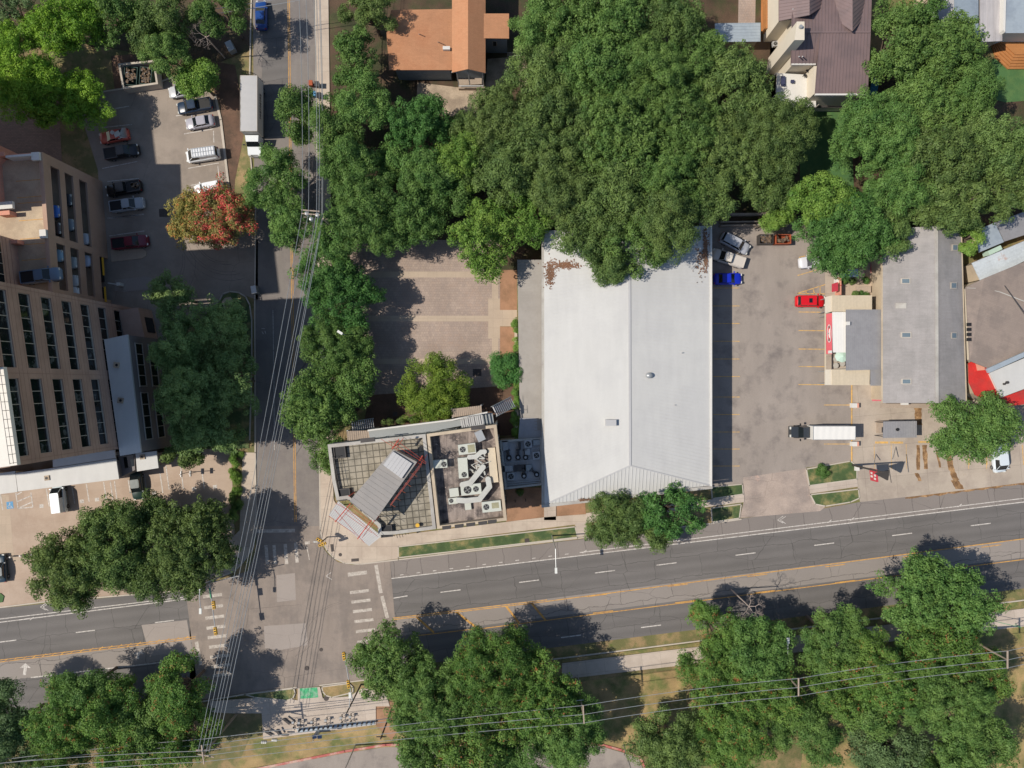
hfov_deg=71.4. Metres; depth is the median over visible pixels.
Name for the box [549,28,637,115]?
broadleaf tree
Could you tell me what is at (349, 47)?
broadleaf tree
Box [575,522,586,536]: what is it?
sidewalk
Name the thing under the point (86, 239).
parked car
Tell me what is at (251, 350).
kerb
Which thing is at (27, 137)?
plaza paving
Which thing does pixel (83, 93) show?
broadleaf tree
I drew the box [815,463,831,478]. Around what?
round bush
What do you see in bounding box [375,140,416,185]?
broadleaf tree
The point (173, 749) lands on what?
broadleaf tree
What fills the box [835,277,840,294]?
patio wall
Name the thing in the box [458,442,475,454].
rooftop hvac unit
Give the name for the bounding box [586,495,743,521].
sidewalk
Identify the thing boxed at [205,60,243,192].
mulch bed
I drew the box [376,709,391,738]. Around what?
utility pole
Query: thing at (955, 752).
broadleaf tree
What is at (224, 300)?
sidewalk
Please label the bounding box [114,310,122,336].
window
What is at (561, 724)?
power line
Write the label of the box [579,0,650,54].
broadleaf tree
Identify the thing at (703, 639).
kerb
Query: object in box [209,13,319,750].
power line
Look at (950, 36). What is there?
broadleaf tree
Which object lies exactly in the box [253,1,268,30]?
parked car
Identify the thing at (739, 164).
live oak tree
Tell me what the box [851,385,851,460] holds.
wheel kerb
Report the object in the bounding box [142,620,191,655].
road patch
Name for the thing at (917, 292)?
shingled building
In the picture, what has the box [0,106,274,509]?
stall markings
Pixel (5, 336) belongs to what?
window
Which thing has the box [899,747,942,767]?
broadleaf tree
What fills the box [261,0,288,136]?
side street patch
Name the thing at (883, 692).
broadleaf tree
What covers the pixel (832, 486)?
sidewalk
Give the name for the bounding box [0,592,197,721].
road
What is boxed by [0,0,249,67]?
ground soil
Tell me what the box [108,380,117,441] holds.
window
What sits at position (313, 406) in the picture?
broadleaf tree
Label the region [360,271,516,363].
paved path
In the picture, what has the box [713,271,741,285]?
parked car
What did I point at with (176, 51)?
broadleaf tree
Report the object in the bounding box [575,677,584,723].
utility pole
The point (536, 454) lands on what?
rooftop hvac unit
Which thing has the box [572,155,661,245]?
live oak tree
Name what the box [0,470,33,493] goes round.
front canopy
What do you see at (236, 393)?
broadleaf tree
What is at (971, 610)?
broadleaf tree
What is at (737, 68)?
live oak tree
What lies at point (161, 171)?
parking lot paving
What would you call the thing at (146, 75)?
dumpster
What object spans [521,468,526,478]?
exhaust fan
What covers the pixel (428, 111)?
broadleaf tree
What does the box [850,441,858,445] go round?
kerb planter
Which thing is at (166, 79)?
kerb
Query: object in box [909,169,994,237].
live oak tree
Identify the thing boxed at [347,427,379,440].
stair landing
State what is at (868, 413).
service forecourt
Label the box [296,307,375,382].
broadleaf tree
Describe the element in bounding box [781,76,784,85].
deck lounger
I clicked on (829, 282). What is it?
service forecourt
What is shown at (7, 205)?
ramp barrier
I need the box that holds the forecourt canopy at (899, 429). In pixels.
[874,421,916,437]
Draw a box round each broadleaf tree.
[0,0,35,24]
[0,17,65,125]
[0,676,44,767]
[17,0,110,56]
[18,75,64,129]
[18,670,94,757]
[23,730,91,767]
[47,66,116,131]
[48,666,117,717]
[73,669,147,757]
[82,0,151,50]
[92,732,166,767]
[115,685,171,758]
[137,22,192,82]
[142,268,196,321]
[143,647,215,738]
[146,308,212,376]
[147,699,224,767]
[151,352,230,431]
[168,399,246,456]
[173,57,220,100]
[179,293,250,360]
[189,0,249,39]
[203,334,261,419]
[241,141,310,212]
[266,193,314,255]
[273,83,314,147]
[278,366,359,449]
[287,235,355,308]
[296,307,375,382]
[300,422,344,475]
[301,263,386,334]
[307,87,365,163]
[307,204,363,259]
[308,346,381,412]
[315,132,382,195]
[324,163,415,257]
[332,23,379,86]
[332,66,391,130]
[345,617,436,704]
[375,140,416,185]
[377,167,455,252]
[383,652,475,748]
[384,92,455,154]
[393,719,460,767]
[394,351,473,423]
[401,147,470,208]
[431,699,519,767]
[433,179,476,217]
[435,129,491,192]
[445,197,518,284]
[447,621,540,723]
[487,350,522,388]
[493,180,556,249]
[496,723,566,767]
[498,642,583,743]
[506,0,569,54]
[522,0,610,50]
[531,690,607,767]
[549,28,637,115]
[572,88,672,181]
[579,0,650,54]
[596,207,674,280]
[603,33,703,116]
[622,137,710,231]
[633,480,707,540]
[639,79,722,176]
[665,27,728,95]
[674,641,754,701]
[684,598,743,660]
[689,673,764,733]
[693,700,781,767]
[719,613,798,687]
[726,662,807,728]
[758,204,795,233]
[763,691,837,753]
[785,169,861,228]
[791,188,901,280]
[795,601,870,677]
[797,648,885,723]
[800,725,845,767]
[827,83,922,180]
[841,697,898,742]
[844,719,932,767]
[845,624,908,685]
[847,651,929,725]
[861,0,932,85]
[861,153,943,218]
[864,546,961,632]
[886,65,970,147]
[893,0,948,29]
[893,611,983,683]
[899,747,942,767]
[901,662,1002,745]
[905,7,989,93]
[923,390,1023,464]
[925,563,1011,645]
[925,713,1020,767]
[944,57,1005,124]
[955,646,1016,705]
[958,223,987,256]
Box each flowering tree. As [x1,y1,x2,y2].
[163,185,212,250]
[188,172,258,250]
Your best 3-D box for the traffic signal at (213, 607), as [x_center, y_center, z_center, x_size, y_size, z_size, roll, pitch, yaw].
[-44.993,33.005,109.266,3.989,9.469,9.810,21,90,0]
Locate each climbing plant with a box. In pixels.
[381,417,395,425]
[396,416,405,424]
[516,488,523,496]
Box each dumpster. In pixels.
[124,66,139,85]
[139,66,155,84]
[757,234,773,244]
[773,234,790,244]
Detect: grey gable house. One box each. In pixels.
[914,0,953,25]
[954,0,977,46]
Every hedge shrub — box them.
[228,449,243,467]
[228,467,242,480]
[228,492,244,507]
[228,506,242,520]
[231,479,242,495]
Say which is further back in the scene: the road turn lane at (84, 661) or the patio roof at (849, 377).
the road turn lane at (84, 661)
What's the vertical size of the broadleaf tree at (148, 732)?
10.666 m
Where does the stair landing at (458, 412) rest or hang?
on the dirt bed at (380, 407)
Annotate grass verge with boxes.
[0,593,3,602]
[160,292,250,449]
[249,689,294,699]
[322,684,351,696]
[399,527,576,556]
[562,601,1023,662]
[712,485,742,497]
[712,505,740,520]
[807,462,855,484]
[812,490,858,505]
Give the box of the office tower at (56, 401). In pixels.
[0,282,157,467]
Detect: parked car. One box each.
[0,553,9,582]
[53,205,60,218]
[55,222,61,235]
[57,249,63,262]
[66,194,72,206]
[68,218,74,231]
[71,257,77,269]
[72,275,78,286]
[73,287,79,293]
[83,233,89,245]
[85,255,90,267]
[99,128,130,144]
[129,471,145,499]
[168,84,185,99]
[185,114,215,130]
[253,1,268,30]
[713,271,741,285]
[798,255,821,268]
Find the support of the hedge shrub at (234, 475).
on the ground at (76, 150)
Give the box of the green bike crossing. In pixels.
[300,687,317,698]
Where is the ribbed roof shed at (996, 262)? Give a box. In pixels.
[963,241,1023,282]
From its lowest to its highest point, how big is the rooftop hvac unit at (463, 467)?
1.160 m
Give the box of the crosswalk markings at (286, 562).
[195,529,388,676]
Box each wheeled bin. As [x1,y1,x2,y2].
[309,80,313,86]
[314,81,319,87]
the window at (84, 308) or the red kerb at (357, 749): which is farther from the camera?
the red kerb at (357, 749)
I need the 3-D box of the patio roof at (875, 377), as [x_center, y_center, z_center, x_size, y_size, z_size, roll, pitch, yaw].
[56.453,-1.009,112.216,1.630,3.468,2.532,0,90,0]
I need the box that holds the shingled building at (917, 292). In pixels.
[871,226,966,407]
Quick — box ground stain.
[905,408,1023,498]
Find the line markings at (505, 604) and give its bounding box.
[1,0,1023,763]
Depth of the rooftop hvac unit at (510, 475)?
109.00 m
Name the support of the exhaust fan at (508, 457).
on the equipment deck at (513, 446)
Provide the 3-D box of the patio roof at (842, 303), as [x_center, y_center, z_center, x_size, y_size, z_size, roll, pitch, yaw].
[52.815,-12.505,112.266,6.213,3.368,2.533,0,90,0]
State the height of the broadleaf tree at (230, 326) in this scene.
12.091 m
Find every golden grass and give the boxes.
[236,669,712,767]
[801,720,865,767]
[969,627,1023,767]
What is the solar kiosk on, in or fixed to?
on the golden grass at (619, 729)
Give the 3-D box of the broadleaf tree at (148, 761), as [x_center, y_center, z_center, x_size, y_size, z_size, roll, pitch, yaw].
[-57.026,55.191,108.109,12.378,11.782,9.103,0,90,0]
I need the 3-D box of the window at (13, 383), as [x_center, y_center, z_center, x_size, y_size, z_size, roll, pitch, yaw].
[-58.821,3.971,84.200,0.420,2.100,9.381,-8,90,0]
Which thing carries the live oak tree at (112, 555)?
on the parking lot paving at (28, 525)
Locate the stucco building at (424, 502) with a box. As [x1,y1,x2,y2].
[328,420,506,534]
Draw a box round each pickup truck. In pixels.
[19,266,63,284]
[103,142,140,160]
[105,179,143,197]
[108,196,145,213]
[110,233,149,250]
[176,96,213,115]
[712,248,745,268]
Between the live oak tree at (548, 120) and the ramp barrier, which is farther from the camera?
the live oak tree at (548, 120)
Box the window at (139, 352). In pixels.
[134,343,147,386]
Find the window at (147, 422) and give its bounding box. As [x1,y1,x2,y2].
[140,392,152,439]
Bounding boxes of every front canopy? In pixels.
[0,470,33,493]
[16,458,121,490]
[53,450,119,466]
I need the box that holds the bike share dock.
[297,721,373,732]
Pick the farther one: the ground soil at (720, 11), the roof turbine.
the ground soil at (720, 11)
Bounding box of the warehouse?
[541,226,712,507]
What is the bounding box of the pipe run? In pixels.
[504,447,540,484]
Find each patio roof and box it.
[832,295,871,311]
[832,312,845,352]
[832,369,869,384]
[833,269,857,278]
[846,309,880,369]
[870,370,880,385]
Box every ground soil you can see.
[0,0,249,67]
[329,0,779,437]
[640,690,954,767]
[770,42,1023,232]
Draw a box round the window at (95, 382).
[91,379,107,444]
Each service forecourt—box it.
[825,256,870,369]
[852,385,1023,501]
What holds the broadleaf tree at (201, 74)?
on the parking lot paving at (161, 171)
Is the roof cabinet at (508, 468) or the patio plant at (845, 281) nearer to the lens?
the roof cabinet at (508, 468)
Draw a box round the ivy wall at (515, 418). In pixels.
[509,318,519,438]
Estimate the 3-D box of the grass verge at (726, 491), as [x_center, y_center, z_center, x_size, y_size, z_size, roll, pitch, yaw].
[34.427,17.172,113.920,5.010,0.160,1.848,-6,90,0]
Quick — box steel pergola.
[329,439,426,540]
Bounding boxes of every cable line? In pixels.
[2,700,579,759]
[5,700,581,762]
[202,0,298,15]
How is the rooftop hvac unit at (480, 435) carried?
on the stucco building at (424, 502)
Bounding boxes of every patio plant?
[841,278,849,284]
[849,277,856,284]
[862,276,869,283]
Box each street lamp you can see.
[345,744,355,767]
[551,535,556,573]
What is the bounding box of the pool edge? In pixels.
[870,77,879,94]
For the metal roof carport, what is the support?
on the ground soil at (720, 11)
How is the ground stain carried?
on the service forecourt at (868, 413)
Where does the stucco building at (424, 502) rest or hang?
on the ground at (76, 150)
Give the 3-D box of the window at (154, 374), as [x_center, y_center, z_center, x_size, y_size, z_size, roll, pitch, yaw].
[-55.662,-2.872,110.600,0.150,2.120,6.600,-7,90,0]
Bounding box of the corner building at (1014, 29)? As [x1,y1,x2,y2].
[992,0,1023,44]
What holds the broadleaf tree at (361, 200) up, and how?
on the ground soil at (720, 11)
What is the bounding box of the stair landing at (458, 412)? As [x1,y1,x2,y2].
[451,404,483,417]
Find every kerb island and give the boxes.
[110,249,146,261]
[115,276,152,291]
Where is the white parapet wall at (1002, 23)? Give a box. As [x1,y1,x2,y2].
[999,0,1005,34]
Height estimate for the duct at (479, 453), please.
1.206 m
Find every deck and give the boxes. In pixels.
[500,437,541,488]
[769,70,818,113]
[816,101,857,107]
[991,42,1023,69]
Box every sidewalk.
[210,687,389,738]
[215,453,254,577]
[222,297,232,306]
[316,0,585,563]
[544,506,555,519]
[562,608,1023,677]
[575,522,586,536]
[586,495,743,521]
[809,480,857,493]
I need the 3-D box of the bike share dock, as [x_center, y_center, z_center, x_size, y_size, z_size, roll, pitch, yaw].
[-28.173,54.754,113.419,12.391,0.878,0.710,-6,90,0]
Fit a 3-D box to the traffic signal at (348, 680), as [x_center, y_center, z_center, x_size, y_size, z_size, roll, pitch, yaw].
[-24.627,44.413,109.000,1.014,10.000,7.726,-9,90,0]
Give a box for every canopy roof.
[517,260,541,430]
[518,418,541,438]
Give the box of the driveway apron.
[740,468,824,517]
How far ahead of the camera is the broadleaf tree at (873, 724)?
104.30 m
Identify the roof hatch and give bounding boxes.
[976,364,984,370]
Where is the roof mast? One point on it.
(1014, 299)
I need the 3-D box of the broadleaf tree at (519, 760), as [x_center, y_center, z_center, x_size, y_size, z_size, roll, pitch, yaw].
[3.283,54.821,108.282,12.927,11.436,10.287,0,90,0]
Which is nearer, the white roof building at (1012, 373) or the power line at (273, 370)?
the power line at (273, 370)
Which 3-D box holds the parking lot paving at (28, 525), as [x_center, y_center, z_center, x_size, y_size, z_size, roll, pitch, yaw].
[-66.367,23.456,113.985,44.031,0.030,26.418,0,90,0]
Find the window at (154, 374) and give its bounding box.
[147,344,159,386]
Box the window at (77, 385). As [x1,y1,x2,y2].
[72,379,89,446]
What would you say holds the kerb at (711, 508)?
on the grass verge at (725, 513)
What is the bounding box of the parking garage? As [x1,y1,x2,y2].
[0,152,110,303]
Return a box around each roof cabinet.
[502,441,507,450]
[503,465,512,471]
[514,464,525,471]
[524,464,531,470]
[525,448,529,454]
[533,439,539,444]
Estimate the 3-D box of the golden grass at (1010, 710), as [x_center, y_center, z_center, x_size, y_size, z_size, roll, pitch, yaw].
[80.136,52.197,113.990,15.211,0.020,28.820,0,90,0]
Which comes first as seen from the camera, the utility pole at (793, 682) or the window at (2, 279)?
the window at (2, 279)
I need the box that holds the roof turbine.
[645,373,652,377]
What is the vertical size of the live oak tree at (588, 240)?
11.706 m
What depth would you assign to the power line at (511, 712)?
102.01 m
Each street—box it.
[253,0,319,545]
[271,746,641,767]
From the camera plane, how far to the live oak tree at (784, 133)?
103.65 m
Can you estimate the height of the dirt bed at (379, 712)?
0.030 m
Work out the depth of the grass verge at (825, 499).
113.84 m
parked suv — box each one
[194,180,223,192]
[718,231,750,254]
[795,294,824,307]
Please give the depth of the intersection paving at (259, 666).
113.96 m
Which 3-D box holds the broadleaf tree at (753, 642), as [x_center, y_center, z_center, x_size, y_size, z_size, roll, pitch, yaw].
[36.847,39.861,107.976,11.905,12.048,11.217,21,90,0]
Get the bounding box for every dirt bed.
[362,386,514,435]
[376,701,399,739]
[500,270,516,309]
[500,326,514,384]
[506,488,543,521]
[556,503,585,515]
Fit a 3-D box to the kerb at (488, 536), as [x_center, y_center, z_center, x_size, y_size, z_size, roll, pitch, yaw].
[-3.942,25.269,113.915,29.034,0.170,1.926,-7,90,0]
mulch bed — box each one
[111,54,163,88]
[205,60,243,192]
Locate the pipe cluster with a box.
[469,454,490,477]
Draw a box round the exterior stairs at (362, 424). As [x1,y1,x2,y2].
[351,418,374,430]
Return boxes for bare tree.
[190,20,224,58]
[730,588,765,619]
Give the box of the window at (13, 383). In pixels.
[8,378,27,455]
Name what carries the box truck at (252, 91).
on the side street at (274, 263)
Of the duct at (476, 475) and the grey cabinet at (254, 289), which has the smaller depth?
the duct at (476, 475)
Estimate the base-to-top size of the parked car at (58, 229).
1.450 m
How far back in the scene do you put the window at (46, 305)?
92.92 m
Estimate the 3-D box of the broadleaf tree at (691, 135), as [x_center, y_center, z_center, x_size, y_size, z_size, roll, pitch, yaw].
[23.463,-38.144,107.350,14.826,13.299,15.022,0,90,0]
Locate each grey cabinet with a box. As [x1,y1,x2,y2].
[225,40,236,54]
[250,285,259,294]
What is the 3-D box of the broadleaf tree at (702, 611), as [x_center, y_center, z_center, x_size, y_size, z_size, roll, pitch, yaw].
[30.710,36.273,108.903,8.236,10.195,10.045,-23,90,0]
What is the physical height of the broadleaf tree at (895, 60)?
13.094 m
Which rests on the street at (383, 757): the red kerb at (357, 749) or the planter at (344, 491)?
the red kerb at (357, 749)
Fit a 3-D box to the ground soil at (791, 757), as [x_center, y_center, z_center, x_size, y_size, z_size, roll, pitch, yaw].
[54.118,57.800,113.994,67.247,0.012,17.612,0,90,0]
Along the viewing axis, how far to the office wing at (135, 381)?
104.29 m
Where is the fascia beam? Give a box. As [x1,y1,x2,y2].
[824,313,825,384]
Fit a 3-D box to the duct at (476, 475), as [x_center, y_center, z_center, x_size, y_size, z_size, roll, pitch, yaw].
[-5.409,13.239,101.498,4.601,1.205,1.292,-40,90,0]
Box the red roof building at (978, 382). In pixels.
[966,362,1023,406]
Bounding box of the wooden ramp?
[855,286,870,291]
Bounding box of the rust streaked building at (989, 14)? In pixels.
[976,0,1001,51]
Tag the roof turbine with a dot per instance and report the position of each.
(648, 375)
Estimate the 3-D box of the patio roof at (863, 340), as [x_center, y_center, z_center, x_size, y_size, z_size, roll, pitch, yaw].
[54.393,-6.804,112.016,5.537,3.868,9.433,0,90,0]
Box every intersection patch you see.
[264,623,307,649]
[276,573,295,601]
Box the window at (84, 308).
[80,304,96,369]
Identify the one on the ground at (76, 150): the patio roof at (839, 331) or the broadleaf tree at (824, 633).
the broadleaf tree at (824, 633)
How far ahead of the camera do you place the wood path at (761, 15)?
113.95 m
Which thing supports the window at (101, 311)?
in the office tower at (56, 401)
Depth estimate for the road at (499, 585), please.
113.97 m
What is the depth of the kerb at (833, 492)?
113.83 m
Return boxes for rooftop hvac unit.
[433,459,447,467]
[448,497,456,503]
[449,487,458,496]
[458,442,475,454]
[458,457,468,477]
[461,482,481,495]
[465,503,471,509]
[475,430,485,441]
[482,499,501,512]
[507,472,514,479]
[524,440,531,447]
[532,451,539,458]
[772,41,777,47]
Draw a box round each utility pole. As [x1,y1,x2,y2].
[196,713,237,763]
[301,209,329,224]
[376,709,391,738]
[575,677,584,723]
[788,678,798,695]
[977,643,1007,668]
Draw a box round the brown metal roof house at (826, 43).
[764,0,871,110]
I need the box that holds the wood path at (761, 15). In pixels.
[761,0,761,30]
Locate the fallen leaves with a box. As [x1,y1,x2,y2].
[538,221,709,501]
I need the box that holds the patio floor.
[841,276,870,294]
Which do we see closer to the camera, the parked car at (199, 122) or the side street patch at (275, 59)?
the parked car at (199, 122)
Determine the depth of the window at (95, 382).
101.35 m
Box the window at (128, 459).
[123,454,133,467]
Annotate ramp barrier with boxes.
[0,201,14,209]
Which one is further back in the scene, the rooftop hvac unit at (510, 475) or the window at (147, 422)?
the rooftop hvac unit at (510, 475)
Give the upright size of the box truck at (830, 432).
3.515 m
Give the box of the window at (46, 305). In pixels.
[41,297,59,368]
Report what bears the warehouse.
on the ground at (76, 150)
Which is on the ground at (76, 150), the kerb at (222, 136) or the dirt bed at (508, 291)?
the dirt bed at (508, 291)
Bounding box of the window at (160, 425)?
[153,392,165,437]
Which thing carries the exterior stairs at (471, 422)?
on the exterior walkway
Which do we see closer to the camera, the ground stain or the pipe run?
the pipe run
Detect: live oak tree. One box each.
[20,522,107,619]
[76,493,154,595]
[103,488,173,550]
[112,548,178,605]
[125,13,167,56]
[134,0,199,39]
[141,494,242,601]
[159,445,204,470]
[336,0,397,37]
[444,109,481,142]
[460,137,532,208]
[464,78,536,158]
[501,27,587,104]
[510,83,601,175]
[518,143,604,232]
[550,199,614,264]
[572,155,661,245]
[584,488,655,549]
[585,249,630,287]
[618,526,673,554]
[621,704,713,767]
[624,0,706,56]
[633,185,700,265]
[680,115,765,203]
[680,164,739,229]
[691,39,774,134]
[725,89,821,184]
[737,160,795,212]
[878,206,915,261]
[886,111,988,198]
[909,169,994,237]
[959,107,1023,192]
[974,149,1023,224]
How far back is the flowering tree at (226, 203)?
107.30 m
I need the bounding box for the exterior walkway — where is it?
[368,411,493,437]
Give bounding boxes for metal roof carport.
[713,23,760,48]
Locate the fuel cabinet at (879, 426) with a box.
[876,421,882,432]
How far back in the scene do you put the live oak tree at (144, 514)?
105.73 m
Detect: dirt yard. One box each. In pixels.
[417,82,484,116]
[485,57,526,88]
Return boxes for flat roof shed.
[963,223,1003,252]
[995,212,1023,241]
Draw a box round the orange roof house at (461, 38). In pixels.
[387,0,508,90]
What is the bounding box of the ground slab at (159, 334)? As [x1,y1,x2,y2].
[101,282,219,342]
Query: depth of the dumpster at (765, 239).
112.52 m
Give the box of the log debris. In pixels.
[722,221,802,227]
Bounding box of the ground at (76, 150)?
[4,0,1023,767]
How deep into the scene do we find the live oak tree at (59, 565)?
104.59 m
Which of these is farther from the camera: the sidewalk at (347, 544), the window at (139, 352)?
the sidewalk at (347, 544)
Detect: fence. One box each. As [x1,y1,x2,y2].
[719,212,788,226]
[762,0,767,33]
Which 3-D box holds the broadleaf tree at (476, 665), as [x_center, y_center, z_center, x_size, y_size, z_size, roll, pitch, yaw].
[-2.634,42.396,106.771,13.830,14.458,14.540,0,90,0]
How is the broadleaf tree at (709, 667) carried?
on the ground at (76, 150)
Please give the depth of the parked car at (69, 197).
105.98 m
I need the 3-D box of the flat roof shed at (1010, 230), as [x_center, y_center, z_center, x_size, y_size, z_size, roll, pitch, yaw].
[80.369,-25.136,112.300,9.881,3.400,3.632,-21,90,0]
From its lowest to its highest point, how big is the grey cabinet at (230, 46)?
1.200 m
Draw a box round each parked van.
[49,486,68,513]
[185,146,220,163]
[990,447,1008,472]
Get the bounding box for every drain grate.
[159,209,168,216]
[473,369,480,375]
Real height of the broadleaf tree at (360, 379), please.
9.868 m
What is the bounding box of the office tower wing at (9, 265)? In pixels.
[0,235,21,285]
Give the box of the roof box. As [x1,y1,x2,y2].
[605,420,615,425]
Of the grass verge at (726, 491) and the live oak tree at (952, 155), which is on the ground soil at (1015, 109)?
the live oak tree at (952, 155)
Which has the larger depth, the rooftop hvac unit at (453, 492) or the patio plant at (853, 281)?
the patio plant at (853, 281)
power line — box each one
[6,647,1023,762]
[37,656,1023,767]
[107,664,1023,767]
[198,4,302,750]
[202,8,308,750]
[206,9,316,750]
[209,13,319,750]
[216,4,321,733]
[220,1,322,733]
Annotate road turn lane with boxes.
[0,639,192,679]
[395,539,1023,635]
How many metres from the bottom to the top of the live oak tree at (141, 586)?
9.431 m
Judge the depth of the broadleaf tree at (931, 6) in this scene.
104.27 m
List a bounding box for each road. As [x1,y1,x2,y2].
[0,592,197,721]
[190,503,1023,692]
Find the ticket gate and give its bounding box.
[108,282,123,286]
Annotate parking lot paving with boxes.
[0,449,234,606]
[0,495,24,561]
[82,79,257,328]
[699,220,850,485]
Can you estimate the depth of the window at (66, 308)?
97.14 m
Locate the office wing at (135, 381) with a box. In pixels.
[104,335,171,455]
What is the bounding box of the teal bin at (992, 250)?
[982,245,1001,256]
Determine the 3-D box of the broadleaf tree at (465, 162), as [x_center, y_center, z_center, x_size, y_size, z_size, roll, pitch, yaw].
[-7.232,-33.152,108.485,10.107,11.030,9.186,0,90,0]
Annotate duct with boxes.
[456,476,491,502]
[460,464,485,486]
[467,449,486,459]
[488,447,498,482]
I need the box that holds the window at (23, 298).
[18,293,38,367]
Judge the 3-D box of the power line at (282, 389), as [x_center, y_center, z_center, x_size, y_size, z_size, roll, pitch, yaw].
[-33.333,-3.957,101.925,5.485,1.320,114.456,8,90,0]
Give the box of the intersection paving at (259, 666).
[187,526,396,699]
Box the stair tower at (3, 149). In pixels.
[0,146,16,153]
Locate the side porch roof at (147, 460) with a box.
[136,451,166,470]
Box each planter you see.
[333,446,346,458]
[338,488,350,500]
[381,524,393,537]
[850,403,858,407]
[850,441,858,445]
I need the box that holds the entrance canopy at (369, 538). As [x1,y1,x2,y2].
[329,501,380,545]
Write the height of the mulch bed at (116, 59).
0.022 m
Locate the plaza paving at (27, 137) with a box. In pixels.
[0,65,61,160]
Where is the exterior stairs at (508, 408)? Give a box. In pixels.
[491,396,515,416]
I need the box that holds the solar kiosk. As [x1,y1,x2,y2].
[312,730,321,740]
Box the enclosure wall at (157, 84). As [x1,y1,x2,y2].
[118,60,162,93]
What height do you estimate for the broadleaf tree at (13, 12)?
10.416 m
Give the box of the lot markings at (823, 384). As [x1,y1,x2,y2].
[713,256,1023,468]
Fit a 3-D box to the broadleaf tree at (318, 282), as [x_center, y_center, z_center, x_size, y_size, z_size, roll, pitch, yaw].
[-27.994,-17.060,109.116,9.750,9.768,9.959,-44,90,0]
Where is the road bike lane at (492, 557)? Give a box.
[390,485,1023,577]
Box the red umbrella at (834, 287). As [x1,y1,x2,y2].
[832,282,840,291]
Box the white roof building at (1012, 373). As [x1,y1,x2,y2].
[988,357,1023,396]
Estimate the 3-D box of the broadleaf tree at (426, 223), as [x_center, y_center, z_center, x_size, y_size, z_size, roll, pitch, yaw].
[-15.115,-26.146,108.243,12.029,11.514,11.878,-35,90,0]
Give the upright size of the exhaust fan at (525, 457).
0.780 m
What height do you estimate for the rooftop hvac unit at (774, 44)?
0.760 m
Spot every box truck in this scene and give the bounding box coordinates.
[240,75,264,156]
[788,423,855,440]
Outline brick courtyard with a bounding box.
[350,240,499,399]
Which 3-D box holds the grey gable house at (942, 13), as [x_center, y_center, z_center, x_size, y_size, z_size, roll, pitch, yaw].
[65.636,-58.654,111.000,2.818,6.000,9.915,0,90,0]
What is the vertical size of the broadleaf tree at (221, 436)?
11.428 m
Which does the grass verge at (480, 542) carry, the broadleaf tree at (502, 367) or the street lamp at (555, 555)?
the street lamp at (555, 555)
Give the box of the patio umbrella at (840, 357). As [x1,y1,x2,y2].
[835,353,845,361]
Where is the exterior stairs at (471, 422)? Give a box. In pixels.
[459,414,483,426]
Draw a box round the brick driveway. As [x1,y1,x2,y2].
[738,0,755,22]
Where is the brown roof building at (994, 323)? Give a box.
[964,261,1023,367]
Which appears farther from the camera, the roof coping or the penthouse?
the roof coping
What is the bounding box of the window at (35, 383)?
[30,379,50,452]
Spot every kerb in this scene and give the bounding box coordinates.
[0,0,256,607]
[103,77,171,92]
[203,687,296,701]
[214,94,230,189]
[219,291,252,439]
[244,688,295,700]
[257,743,644,767]
[315,0,741,564]
[319,657,561,685]
[321,683,353,697]
[398,526,577,557]
[562,599,1023,658]
[710,504,741,522]
[711,484,743,498]
[806,460,857,485]
[809,488,859,506]
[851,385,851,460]
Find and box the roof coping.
[985,352,1023,372]
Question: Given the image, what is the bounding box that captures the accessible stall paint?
[6,501,12,508]
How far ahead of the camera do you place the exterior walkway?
105.50 m
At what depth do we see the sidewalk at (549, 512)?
113.86 m
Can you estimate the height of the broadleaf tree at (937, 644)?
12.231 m
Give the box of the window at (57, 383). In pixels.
[52,379,70,449]
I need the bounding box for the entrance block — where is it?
[118,451,145,476]
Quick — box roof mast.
[1004,285,1023,313]
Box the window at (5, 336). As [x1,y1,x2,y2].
[0,289,14,366]
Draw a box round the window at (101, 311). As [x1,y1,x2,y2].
[98,308,108,370]
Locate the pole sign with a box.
[852,463,891,482]
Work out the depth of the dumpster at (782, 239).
112.67 m
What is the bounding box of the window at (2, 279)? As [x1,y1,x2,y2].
[0,245,4,281]
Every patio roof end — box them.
[818,296,831,313]
[818,369,831,384]
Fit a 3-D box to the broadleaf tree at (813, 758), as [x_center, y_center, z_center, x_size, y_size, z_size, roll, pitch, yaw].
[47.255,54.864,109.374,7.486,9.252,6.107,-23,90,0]
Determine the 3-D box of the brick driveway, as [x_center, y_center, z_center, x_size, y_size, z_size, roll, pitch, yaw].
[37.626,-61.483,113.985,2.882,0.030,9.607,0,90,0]
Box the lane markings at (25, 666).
[0,498,1023,677]
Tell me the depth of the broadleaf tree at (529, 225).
105.72 m
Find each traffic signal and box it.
[199,572,238,634]
[313,536,327,546]
[342,652,361,713]
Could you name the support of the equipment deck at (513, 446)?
on the ground at (76, 150)
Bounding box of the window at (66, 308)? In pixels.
[61,301,78,369]
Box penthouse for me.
[349,449,416,520]
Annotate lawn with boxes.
[800,110,853,194]
[989,59,1023,101]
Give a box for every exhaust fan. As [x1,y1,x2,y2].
[505,449,511,460]
[515,449,520,459]
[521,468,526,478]
[523,449,527,459]
[529,468,538,476]

